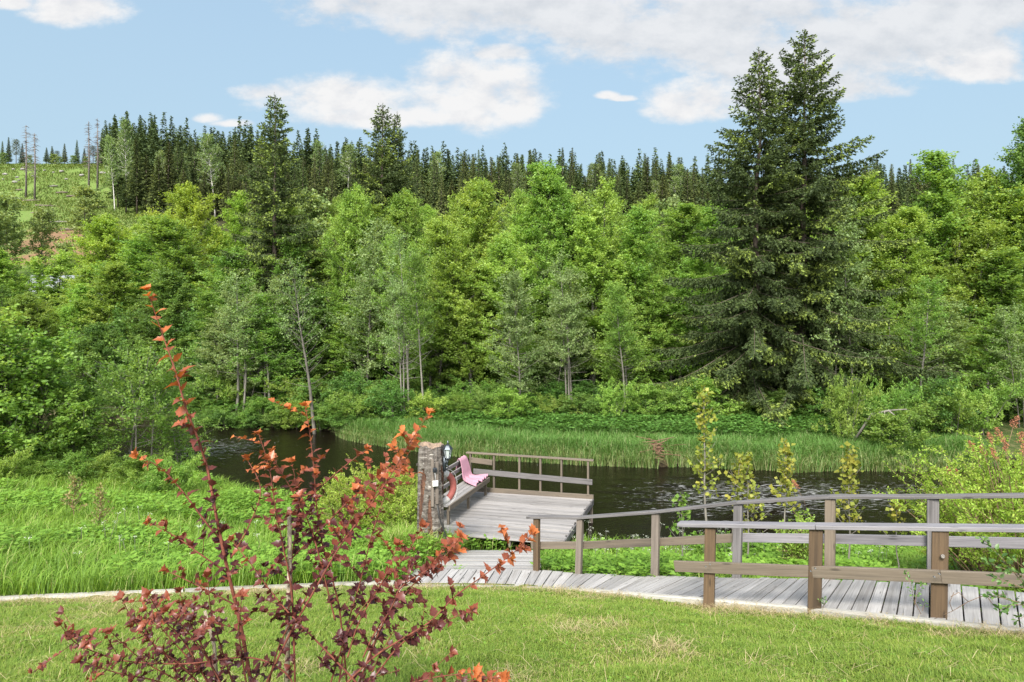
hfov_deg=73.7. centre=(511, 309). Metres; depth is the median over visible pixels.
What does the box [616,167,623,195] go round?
forest spruce
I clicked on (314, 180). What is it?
forest spruce
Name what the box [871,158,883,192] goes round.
forest spruce
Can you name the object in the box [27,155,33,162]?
young birch
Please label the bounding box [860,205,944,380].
alder tree
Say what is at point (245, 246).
broadleaf tree
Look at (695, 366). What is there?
bush
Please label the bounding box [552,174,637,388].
alder tree
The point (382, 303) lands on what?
slender tree
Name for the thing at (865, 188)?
alder tree
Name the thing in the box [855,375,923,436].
bush
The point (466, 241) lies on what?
alder tree
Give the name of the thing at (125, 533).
meadow herbs
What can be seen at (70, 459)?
bush
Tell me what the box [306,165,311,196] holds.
forest spruce
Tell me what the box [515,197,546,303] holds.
broadleaf tree
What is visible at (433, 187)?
forest spruce
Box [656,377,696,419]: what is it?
bush
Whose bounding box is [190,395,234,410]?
bush
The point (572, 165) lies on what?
forest spruce
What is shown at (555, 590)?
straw
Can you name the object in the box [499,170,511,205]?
forest spruce
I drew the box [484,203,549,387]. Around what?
alder tree
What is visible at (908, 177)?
forest spruce
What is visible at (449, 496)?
lifebuoy
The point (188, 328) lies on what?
bush
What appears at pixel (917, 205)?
broadleaf tree
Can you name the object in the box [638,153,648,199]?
forest spruce
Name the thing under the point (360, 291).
slender tree
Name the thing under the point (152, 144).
deep forest
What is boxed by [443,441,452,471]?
wall lantern
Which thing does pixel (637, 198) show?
forest spruce
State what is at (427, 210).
broadleaf tree
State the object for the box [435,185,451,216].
forest spruce
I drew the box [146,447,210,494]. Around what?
bush
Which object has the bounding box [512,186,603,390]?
alder tree
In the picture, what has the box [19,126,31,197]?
dead spruce
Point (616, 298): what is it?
slender tree
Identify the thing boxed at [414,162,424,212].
forest spruce
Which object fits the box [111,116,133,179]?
birch tree
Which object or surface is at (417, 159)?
forest spruce
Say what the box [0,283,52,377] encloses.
broadleaf tree
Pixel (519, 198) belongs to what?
broadleaf tree
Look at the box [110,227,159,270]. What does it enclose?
broadleaf tree
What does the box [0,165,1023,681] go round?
ground
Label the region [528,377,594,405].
bush
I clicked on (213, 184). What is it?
forest spruce
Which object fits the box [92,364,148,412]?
bush
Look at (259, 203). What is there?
forest spruce
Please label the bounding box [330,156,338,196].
forest spruce
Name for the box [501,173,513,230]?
forest spruce
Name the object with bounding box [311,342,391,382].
bush
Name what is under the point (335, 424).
bush
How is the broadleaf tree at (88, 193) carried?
on the ground at (24, 215)
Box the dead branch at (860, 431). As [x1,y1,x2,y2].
[853,409,912,440]
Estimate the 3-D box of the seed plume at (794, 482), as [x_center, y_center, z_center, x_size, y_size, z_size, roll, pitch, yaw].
[4.819,3.086,11.480,0.238,0.483,0.137,0,0,27]
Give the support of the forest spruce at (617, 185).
on the ground at (24, 215)
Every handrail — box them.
[466,451,593,493]
[526,493,1023,604]
[673,521,1023,619]
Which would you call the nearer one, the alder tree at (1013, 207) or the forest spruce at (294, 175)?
the alder tree at (1013, 207)
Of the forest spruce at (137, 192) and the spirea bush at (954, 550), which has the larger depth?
the forest spruce at (137, 192)
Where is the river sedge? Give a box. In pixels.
[331,406,1008,472]
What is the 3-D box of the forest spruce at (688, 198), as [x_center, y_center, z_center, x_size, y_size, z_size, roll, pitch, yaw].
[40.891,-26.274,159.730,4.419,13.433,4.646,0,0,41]
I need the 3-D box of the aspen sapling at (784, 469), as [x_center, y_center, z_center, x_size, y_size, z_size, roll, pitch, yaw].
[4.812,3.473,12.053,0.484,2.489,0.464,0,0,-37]
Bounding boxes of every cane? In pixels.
[203,610,217,671]
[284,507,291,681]
[357,585,403,681]
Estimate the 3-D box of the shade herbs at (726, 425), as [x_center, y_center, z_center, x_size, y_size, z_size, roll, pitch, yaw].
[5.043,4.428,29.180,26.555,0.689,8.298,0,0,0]
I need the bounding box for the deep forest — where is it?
[94,111,1009,213]
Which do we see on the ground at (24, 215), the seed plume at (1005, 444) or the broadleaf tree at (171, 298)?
the broadleaf tree at (171, 298)
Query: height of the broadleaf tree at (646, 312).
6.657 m
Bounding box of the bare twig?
[935,592,1005,618]
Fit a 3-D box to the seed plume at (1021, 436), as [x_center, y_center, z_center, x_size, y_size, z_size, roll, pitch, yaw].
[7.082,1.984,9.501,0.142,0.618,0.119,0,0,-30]
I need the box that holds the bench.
[443,460,489,524]
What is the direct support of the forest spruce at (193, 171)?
on the ground at (24, 215)
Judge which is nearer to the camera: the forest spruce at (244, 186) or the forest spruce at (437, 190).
the forest spruce at (244, 186)
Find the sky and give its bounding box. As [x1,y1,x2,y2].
[0,0,1023,185]
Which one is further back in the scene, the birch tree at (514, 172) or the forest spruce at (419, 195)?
the birch tree at (514, 172)
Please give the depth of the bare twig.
6.40 m
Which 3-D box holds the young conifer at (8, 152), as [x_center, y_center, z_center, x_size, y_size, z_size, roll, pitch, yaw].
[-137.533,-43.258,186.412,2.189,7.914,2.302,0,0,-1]
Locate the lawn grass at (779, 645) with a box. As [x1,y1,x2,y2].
[0,582,1023,681]
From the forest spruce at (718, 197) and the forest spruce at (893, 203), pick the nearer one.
the forest spruce at (893, 203)
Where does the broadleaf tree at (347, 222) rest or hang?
on the ground at (24, 215)
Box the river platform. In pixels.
[444,487,593,552]
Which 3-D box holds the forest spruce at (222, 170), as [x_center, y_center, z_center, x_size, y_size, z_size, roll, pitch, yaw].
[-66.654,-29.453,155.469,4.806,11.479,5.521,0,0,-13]
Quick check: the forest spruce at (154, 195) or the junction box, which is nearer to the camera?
the junction box
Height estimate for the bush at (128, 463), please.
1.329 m
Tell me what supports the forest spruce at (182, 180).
on the ground at (24, 215)
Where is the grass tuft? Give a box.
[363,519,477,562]
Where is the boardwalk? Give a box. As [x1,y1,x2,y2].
[401,569,1023,631]
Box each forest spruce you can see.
[105,147,125,207]
[117,176,135,212]
[121,157,131,189]
[124,155,147,213]
[125,139,143,173]
[129,142,148,207]
[135,154,154,210]
[142,156,172,210]
[153,174,172,216]
[160,142,178,210]
[169,143,182,190]
[173,152,186,189]
[173,169,187,210]
[176,163,192,192]
[188,142,199,191]
[193,154,203,193]
[196,172,213,220]
[198,183,205,215]
[203,154,219,214]
[203,167,218,214]
[211,166,230,218]
[213,155,226,190]
[214,157,222,214]
[217,163,231,220]
[224,180,239,211]
[225,139,240,188]
[230,164,237,196]
[230,171,244,220]
[237,161,252,201]
[242,166,255,216]
[252,164,261,215]
[253,145,263,202]
[284,173,292,203]
[292,169,297,187]
[295,166,315,217]
[300,156,305,187]
[300,159,310,191]
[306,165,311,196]
[308,154,322,219]
[313,146,326,208]
[317,159,337,202]
[318,165,329,216]
[323,150,330,189]
[325,169,336,220]
[325,181,338,220]
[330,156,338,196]
[338,182,346,200]
[348,161,359,191]
[361,161,368,199]
[411,161,417,190]
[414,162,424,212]
[415,152,420,183]
[419,177,429,224]
[427,156,440,217]
[427,163,446,206]
[433,175,448,208]
[434,174,448,222]
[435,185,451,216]
[447,180,456,203]
[457,151,469,190]
[457,166,465,202]
[460,172,465,214]
[468,156,476,185]
[475,149,482,180]
[482,165,487,181]
[488,157,497,205]
[492,158,506,210]
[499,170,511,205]
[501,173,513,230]
[512,154,523,192]
[512,167,522,203]
[523,150,533,191]
[526,159,535,197]
[557,147,567,190]
[566,166,575,190]
[568,148,575,187]
[569,182,580,222]
[574,172,581,195]
[580,175,588,197]
[586,164,593,190]
[590,162,597,211]
[592,167,603,208]
[597,152,603,185]
[605,158,612,179]
[610,167,617,213]
[615,175,621,198]
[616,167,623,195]
[616,181,628,222]
[622,178,633,221]
[633,186,640,209]
[637,156,656,218]
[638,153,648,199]
[650,160,655,207]
[652,161,660,192]
[655,175,669,226]
[656,170,670,203]
[665,154,675,197]
[678,170,686,202]
[681,169,696,206]
[690,165,701,207]
[694,174,707,209]
[711,165,725,203]
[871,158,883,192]
[872,165,881,211]
[877,163,886,210]
[884,182,900,215]
[887,164,900,204]
[894,175,905,208]
[903,159,912,204]
[903,178,921,209]
[905,191,910,205]
[914,165,923,203]
[920,182,930,206]
[972,164,980,198]
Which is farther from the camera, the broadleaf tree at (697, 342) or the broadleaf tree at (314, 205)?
the broadleaf tree at (314, 205)
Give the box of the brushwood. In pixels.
[637,436,684,458]
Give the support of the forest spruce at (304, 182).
on the ground at (24, 215)
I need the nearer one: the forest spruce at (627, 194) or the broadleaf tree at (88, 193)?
the broadleaf tree at (88, 193)
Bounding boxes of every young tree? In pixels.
[60,472,87,525]
[89,482,113,525]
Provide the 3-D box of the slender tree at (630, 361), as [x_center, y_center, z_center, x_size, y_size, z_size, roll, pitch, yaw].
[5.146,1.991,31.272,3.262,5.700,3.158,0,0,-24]
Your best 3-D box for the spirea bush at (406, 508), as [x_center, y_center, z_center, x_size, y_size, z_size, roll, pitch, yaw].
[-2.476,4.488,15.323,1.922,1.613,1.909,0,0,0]
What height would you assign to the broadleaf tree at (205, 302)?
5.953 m
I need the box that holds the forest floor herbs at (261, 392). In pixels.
[6,369,1021,418]
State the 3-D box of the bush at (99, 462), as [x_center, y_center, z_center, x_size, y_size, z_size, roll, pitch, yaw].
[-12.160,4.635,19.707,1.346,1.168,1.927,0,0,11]
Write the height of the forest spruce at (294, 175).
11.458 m
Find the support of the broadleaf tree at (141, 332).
on the ground at (24, 215)
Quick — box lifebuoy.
[443,469,457,505]
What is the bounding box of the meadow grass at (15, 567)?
[0,451,1022,613]
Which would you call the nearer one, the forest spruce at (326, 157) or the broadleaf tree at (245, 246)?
the broadleaf tree at (245, 246)
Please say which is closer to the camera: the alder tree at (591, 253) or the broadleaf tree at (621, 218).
the alder tree at (591, 253)
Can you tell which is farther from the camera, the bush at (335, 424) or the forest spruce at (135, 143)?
the forest spruce at (135, 143)
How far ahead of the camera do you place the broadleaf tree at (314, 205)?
72.85 m
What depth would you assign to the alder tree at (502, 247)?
33.77 m
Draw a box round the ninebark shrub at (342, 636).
[28,284,538,681]
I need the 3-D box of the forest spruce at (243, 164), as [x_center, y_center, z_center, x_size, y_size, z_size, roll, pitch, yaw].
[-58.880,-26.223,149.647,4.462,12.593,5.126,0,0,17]
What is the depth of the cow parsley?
12.92 m
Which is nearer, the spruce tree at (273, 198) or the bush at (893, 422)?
the bush at (893, 422)
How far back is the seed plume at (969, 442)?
10.00 m
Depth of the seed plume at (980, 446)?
9.89 m
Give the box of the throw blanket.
[456,455,487,485]
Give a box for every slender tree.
[176,310,250,406]
[211,266,285,412]
[211,274,292,407]
[214,291,307,401]
[321,215,413,381]
[362,227,436,381]
[372,228,435,414]
[394,248,438,414]
[525,267,602,390]
[535,248,596,404]
[584,294,666,410]
[598,281,645,418]
[837,324,906,397]
[868,294,931,398]
[896,297,984,398]
[898,272,957,396]
[936,311,1023,421]
[984,300,1023,427]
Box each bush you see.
[0,303,53,456]
[0,321,120,466]
[0,443,35,480]
[0,456,54,481]
[26,453,64,476]
[27,377,128,463]
[27,455,102,482]
[36,447,103,485]
[48,325,128,400]
[57,445,121,483]
[67,321,136,402]
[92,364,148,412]
[94,450,169,487]
[94,456,121,477]
[101,301,156,379]
[111,456,170,489]
[130,457,193,493]
[135,382,178,403]
[138,334,178,383]
[142,302,214,394]
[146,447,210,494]
[155,384,212,410]
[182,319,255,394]
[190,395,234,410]
[192,405,216,425]
[193,369,277,410]
[195,404,242,426]
[199,343,310,394]
[205,405,242,427]
[206,391,234,406]
[227,412,258,427]
[233,410,270,429]
[241,394,280,419]
[246,393,286,413]
[252,412,289,428]
[263,347,331,387]
[264,371,338,404]
[269,397,316,428]
[274,402,307,425]
[283,399,327,428]
[285,374,342,406]
[297,398,333,430]
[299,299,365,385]
[304,454,417,530]
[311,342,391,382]
[311,402,357,429]
[314,413,369,433]
[319,384,388,422]
[320,366,379,413]
[346,376,405,408]
[353,372,424,411]
[355,473,417,532]
[362,375,425,422]
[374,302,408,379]
[387,357,435,385]
[390,383,438,405]
[404,389,447,419]
[406,386,448,408]
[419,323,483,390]
[430,386,472,413]
[433,390,489,420]
[434,374,508,410]
[436,357,501,388]
[467,383,514,413]
[471,382,513,403]
[474,385,544,418]
[495,342,588,391]
[524,389,585,421]
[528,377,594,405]
[555,389,616,418]
[564,376,612,410]
[580,375,648,418]
[617,381,684,420]
[625,382,664,405]
[642,375,733,417]
[656,375,743,417]
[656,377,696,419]
[663,350,714,380]
[682,366,727,411]
[727,394,779,417]
[738,388,795,411]
[742,391,807,409]
[762,388,836,417]
[773,505,823,564]
[793,373,866,415]
[810,365,883,441]
[826,397,884,433]
[841,395,949,456]
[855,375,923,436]
[856,364,923,405]
[872,429,1023,591]
[884,374,961,426]
[887,371,979,437]
[895,469,1023,572]
[908,381,994,436]
[947,371,1023,435]
[961,396,1009,419]
[978,388,1022,418]
[994,372,1022,421]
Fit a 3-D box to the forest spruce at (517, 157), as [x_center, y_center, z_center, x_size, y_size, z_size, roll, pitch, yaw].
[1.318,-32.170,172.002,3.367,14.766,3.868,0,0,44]
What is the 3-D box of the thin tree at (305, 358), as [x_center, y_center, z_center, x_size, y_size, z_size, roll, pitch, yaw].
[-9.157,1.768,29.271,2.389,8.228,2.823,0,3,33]
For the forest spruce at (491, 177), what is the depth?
160.76 m
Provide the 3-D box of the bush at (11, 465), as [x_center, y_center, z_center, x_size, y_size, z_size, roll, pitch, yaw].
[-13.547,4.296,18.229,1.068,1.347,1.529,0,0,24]
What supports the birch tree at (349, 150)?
on the ground at (24, 215)
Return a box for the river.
[2,414,1022,550]
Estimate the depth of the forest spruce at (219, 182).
147.71 m
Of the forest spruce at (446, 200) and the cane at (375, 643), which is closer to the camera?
the cane at (375, 643)
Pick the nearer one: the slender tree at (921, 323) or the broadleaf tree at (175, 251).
the slender tree at (921, 323)
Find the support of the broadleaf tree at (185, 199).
on the ground at (24, 215)
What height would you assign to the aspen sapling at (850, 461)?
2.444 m
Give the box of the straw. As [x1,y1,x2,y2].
[0,581,1023,681]
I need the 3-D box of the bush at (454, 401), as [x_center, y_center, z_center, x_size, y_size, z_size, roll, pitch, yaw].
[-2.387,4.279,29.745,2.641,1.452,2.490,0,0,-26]
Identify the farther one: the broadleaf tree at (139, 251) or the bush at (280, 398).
the broadleaf tree at (139, 251)
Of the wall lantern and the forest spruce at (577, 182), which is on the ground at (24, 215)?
the forest spruce at (577, 182)
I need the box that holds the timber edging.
[0,580,394,600]
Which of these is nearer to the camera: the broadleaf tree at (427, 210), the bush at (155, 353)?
the bush at (155, 353)
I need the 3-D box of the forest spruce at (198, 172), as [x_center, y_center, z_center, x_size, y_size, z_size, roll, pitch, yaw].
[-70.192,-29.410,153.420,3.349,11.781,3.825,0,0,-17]
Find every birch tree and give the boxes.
[99,135,120,210]
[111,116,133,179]
[153,150,169,179]
[181,153,191,181]
[192,132,226,216]
[309,139,325,172]
[336,142,359,186]
[428,149,445,209]
[508,162,526,191]
[586,163,605,193]
[650,180,659,199]
[666,176,681,198]
[668,164,692,197]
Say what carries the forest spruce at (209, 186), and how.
on the ground at (24, 215)
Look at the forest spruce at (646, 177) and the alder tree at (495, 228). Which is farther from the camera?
the forest spruce at (646, 177)
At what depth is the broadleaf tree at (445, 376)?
35.90 m
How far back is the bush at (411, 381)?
32.10 m
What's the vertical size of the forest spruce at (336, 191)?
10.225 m
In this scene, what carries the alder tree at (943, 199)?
on the ground at (24, 215)
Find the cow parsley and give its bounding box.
[24,508,888,561]
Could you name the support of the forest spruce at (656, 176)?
on the ground at (24, 215)
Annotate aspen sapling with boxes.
[666,492,701,555]
[685,385,723,520]
[724,452,751,558]
[732,452,771,557]
[769,437,800,558]
[829,441,865,558]
[879,490,915,567]
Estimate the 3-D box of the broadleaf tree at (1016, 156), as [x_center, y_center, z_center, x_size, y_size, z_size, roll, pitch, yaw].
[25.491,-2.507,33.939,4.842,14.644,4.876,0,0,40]
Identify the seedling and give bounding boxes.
[903,570,927,613]
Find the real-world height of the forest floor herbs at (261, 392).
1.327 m
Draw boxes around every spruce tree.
[211,96,331,391]
[324,103,426,366]
[374,111,429,353]
[626,47,896,429]
[684,29,964,420]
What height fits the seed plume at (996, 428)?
0.604 m
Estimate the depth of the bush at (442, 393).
32.57 m
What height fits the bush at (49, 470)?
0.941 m
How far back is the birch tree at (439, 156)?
168.51 m
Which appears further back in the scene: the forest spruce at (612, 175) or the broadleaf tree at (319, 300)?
the forest spruce at (612, 175)
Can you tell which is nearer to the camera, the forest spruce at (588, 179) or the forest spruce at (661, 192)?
the forest spruce at (661, 192)
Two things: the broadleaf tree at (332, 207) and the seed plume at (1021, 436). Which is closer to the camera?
the seed plume at (1021, 436)
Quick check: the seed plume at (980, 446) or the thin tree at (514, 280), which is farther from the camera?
the thin tree at (514, 280)
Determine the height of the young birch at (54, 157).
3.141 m
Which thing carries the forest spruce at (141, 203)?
on the ground at (24, 215)
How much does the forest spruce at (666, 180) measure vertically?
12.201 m
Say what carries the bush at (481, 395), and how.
on the ground at (24, 215)
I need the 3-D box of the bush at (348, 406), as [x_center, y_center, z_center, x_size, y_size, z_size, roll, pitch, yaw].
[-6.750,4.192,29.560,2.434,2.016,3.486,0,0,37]
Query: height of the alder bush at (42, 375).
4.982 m
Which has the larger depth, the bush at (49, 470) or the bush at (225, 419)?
the bush at (225, 419)
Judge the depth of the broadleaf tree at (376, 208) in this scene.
40.69 m
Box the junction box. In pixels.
[432,475,437,486]
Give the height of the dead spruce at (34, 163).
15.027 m
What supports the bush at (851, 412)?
on the ground at (24, 215)
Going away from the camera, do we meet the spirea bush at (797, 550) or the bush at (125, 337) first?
the spirea bush at (797, 550)
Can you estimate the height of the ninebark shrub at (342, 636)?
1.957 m
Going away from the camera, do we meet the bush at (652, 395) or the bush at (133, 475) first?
the bush at (133, 475)
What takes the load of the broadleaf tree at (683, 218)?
on the ground at (24, 215)
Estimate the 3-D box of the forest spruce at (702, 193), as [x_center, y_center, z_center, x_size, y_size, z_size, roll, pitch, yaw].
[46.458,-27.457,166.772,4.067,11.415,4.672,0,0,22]
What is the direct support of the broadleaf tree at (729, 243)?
on the ground at (24, 215)
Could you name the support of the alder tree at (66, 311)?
on the ground at (24, 215)
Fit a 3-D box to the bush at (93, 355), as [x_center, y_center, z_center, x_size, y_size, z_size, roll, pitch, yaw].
[-22.844,3.034,36.110,5.023,4.456,5.327,0,0,-39]
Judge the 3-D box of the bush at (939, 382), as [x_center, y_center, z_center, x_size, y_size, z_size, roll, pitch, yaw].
[16.095,3.717,26.251,3.143,2.799,3.333,0,0,37]
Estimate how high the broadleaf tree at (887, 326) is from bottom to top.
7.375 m
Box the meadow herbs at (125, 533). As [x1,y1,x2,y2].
[0,452,504,579]
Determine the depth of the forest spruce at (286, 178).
140.51 m
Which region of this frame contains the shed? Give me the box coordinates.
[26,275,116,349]
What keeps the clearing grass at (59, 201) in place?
on the ground at (24, 215)
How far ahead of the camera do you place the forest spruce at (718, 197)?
176.91 m
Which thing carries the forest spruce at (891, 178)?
on the ground at (24, 215)
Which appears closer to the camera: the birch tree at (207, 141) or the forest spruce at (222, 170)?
the birch tree at (207, 141)
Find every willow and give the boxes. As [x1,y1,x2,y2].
[66,337,217,460]
[128,373,227,464]
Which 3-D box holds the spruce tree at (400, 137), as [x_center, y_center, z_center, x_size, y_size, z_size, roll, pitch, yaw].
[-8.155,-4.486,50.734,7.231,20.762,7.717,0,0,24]
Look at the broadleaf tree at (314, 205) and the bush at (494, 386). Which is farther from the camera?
the broadleaf tree at (314, 205)
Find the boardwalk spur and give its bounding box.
[415,550,540,571]
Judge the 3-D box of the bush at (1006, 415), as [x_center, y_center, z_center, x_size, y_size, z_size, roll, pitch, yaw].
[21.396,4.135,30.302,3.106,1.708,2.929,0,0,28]
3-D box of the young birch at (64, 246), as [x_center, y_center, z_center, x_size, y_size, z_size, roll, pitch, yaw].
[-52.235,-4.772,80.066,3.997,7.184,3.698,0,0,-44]
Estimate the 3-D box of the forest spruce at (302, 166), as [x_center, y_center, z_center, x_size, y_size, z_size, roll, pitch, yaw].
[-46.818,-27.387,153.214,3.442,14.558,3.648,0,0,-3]
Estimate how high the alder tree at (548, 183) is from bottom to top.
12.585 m
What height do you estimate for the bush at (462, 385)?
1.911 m
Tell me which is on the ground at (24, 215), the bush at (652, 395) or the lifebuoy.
the bush at (652, 395)
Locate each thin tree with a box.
[262,255,328,433]
[479,267,551,417]
[796,197,891,396]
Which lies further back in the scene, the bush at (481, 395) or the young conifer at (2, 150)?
the young conifer at (2, 150)
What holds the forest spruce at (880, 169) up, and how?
on the ground at (24, 215)
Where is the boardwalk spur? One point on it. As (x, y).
(473, 559)
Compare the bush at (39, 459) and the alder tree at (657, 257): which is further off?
the alder tree at (657, 257)
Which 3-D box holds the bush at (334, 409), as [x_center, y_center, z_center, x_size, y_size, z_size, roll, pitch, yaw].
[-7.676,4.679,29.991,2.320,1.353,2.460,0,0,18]
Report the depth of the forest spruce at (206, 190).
134.54 m
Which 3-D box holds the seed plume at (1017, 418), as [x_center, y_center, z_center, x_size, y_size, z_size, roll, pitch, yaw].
[7.022,1.778,9.620,0.231,0.597,0.128,0,0,35]
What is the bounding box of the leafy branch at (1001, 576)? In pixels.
[975,535,1023,624]
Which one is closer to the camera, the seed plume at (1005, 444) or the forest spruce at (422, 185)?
the seed plume at (1005, 444)
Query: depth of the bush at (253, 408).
31.65 m
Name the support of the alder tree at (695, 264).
on the ground at (24, 215)
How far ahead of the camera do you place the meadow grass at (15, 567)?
12.01 m
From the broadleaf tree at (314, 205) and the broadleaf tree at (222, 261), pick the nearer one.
the broadleaf tree at (222, 261)
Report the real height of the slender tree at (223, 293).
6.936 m
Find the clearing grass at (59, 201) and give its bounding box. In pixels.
[0,162,150,310]
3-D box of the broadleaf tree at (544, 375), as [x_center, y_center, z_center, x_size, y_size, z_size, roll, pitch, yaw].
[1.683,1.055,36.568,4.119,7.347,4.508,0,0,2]
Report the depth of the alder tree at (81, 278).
44.98 m
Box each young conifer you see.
[0,141,6,163]
[6,137,13,162]
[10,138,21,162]
[17,144,25,162]
[42,148,50,162]
[47,147,54,163]
[60,144,67,162]
[74,140,80,162]
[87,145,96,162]
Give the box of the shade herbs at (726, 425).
[365,396,979,437]
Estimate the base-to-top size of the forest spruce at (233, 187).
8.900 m
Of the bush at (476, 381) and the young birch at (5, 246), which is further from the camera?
the young birch at (5, 246)
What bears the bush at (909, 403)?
on the ground at (24, 215)
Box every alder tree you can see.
[0,246,50,348]
[0,248,84,349]
[8,281,36,310]
[35,264,104,374]
[50,282,100,373]
[309,182,388,376]
[414,190,478,391]
[420,216,503,395]
[433,175,502,388]
[447,176,524,382]
[458,230,558,391]
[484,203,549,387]
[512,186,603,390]
[517,159,590,388]
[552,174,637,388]
[557,214,635,391]
[586,204,676,393]
[618,232,695,389]
[644,249,718,385]
[818,169,904,393]
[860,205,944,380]
[890,149,993,376]
[900,206,1023,390]
[917,164,1022,391]
[948,183,1023,381]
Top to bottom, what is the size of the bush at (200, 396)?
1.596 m
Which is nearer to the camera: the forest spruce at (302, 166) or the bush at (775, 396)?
the bush at (775, 396)
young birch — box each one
[0,152,8,163]
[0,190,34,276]
[0,210,13,250]
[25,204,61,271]
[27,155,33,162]
[47,240,82,274]
[50,154,57,163]
[56,156,64,163]
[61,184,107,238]
[68,155,76,163]
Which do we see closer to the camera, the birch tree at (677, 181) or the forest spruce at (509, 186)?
the forest spruce at (509, 186)
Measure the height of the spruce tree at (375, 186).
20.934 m
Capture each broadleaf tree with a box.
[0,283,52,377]
[0,291,77,377]
[37,212,164,319]
[62,260,144,361]
[85,233,164,373]
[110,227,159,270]
[116,291,165,372]
[128,214,228,353]
[128,267,206,386]
[132,215,158,267]
[133,180,228,311]
[183,245,288,381]
[186,291,261,387]
[197,219,224,262]
[200,190,252,297]
[226,230,260,277]
[243,208,279,270]
[245,224,323,349]
[249,280,342,398]
[276,204,335,339]
[288,186,333,280]
[306,222,381,376]
[315,276,403,388]
[316,194,351,300]
[325,192,364,262]
[327,202,401,380]
[373,219,443,380]
[382,187,431,299]
[394,262,483,395]
[414,203,437,294]
[444,185,471,225]
[462,265,537,383]
[490,200,509,238]
[498,187,543,275]
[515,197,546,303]
[521,267,580,390]
[555,259,637,386]
[570,188,626,268]
[587,191,628,258]
[609,273,696,385]
[621,192,664,275]
[650,201,715,316]
[652,193,687,272]
[667,205,733,332]
[686,274,719,375]
[699,202,727,274]
[717,203,763,301]
[792,226,864,357]
[806,195,832,265]
[850,286,914,391]
[854,277,976,387]
[906,256,995,389]
[909,201,936,239]
[955,246,1023,385]
[975,116,1023,369]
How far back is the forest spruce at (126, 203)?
135.77 m
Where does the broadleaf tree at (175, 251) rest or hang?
on the ground at (24, 215)
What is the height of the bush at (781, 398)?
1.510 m
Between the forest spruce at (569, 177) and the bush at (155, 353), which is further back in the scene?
the forest spruce at (569, 177)
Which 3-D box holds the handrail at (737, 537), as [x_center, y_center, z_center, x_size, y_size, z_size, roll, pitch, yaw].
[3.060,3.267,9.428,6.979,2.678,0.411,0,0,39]
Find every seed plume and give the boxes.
[791,480,806,507]
[968,440,984,474]
[979,444,991,482]
[986,432,1001,471]
[989,447,1004,484]
[994,427,1010,468]
[1001,415,1019,455]
[1001,438,1009,478]
[1016,431,1023,473]
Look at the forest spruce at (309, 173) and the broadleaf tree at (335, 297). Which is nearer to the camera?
the broadleaf tree at (335, 297)
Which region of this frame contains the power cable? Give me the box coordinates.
[437,505,448,545]
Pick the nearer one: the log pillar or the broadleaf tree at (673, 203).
the log pillar
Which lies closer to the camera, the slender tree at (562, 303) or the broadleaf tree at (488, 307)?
the slender tree at (562, 303)
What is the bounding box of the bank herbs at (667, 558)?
[529,530,1023,608]
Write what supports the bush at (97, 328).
on the ground at (24, 215)
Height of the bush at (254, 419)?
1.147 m
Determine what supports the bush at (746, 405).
on the ground at (24, 215)
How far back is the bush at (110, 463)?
20.63 m
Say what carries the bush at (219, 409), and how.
on the ground at (24, 215)
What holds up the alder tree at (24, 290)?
on the ground at (24, 215)
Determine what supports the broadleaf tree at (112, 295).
on the ground at (24, 215)
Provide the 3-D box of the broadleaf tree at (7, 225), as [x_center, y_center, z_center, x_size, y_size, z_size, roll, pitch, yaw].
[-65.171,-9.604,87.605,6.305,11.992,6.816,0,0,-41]
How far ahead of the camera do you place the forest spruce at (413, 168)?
165.09 m
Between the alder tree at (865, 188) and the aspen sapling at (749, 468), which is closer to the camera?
the aspen sapling at (749, 468)
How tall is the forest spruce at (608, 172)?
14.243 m
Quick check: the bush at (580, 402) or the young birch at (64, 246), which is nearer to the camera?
the bush at (580, 402)
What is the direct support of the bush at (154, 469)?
on the ground at (24, 215)
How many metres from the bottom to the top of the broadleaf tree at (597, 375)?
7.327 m
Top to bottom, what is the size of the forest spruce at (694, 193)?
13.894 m
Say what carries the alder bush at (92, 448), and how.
on the ground at (24, 215)
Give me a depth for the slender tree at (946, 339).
30.41 m
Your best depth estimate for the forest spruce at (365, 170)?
144.26 m
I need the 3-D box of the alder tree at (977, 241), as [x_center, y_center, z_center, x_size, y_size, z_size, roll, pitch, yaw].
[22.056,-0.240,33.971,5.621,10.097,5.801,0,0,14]
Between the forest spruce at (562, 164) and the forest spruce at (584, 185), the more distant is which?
the forest spruce at (562, 164)
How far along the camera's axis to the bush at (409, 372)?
39.81 m
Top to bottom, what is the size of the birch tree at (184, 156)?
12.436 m
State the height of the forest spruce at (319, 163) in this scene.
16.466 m
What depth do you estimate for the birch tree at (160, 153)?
149.93 m
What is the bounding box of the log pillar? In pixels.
[416,441,445,554]
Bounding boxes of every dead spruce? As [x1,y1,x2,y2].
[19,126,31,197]
[27,133,38,199]
[81,121,95,185]
[91,119,102,189]
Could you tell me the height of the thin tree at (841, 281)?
9.835 m
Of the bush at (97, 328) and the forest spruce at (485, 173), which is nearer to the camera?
the bush at (97, 328)
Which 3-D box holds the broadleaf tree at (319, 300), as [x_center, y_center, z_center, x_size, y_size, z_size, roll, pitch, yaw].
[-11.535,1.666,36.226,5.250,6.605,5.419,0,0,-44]
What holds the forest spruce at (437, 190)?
on the ground at (24, 215)
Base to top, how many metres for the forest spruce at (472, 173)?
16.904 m
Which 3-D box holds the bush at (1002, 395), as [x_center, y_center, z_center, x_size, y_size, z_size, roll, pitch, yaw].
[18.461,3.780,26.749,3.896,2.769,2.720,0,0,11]
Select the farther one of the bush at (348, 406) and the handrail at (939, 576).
the bush at (348, 406)

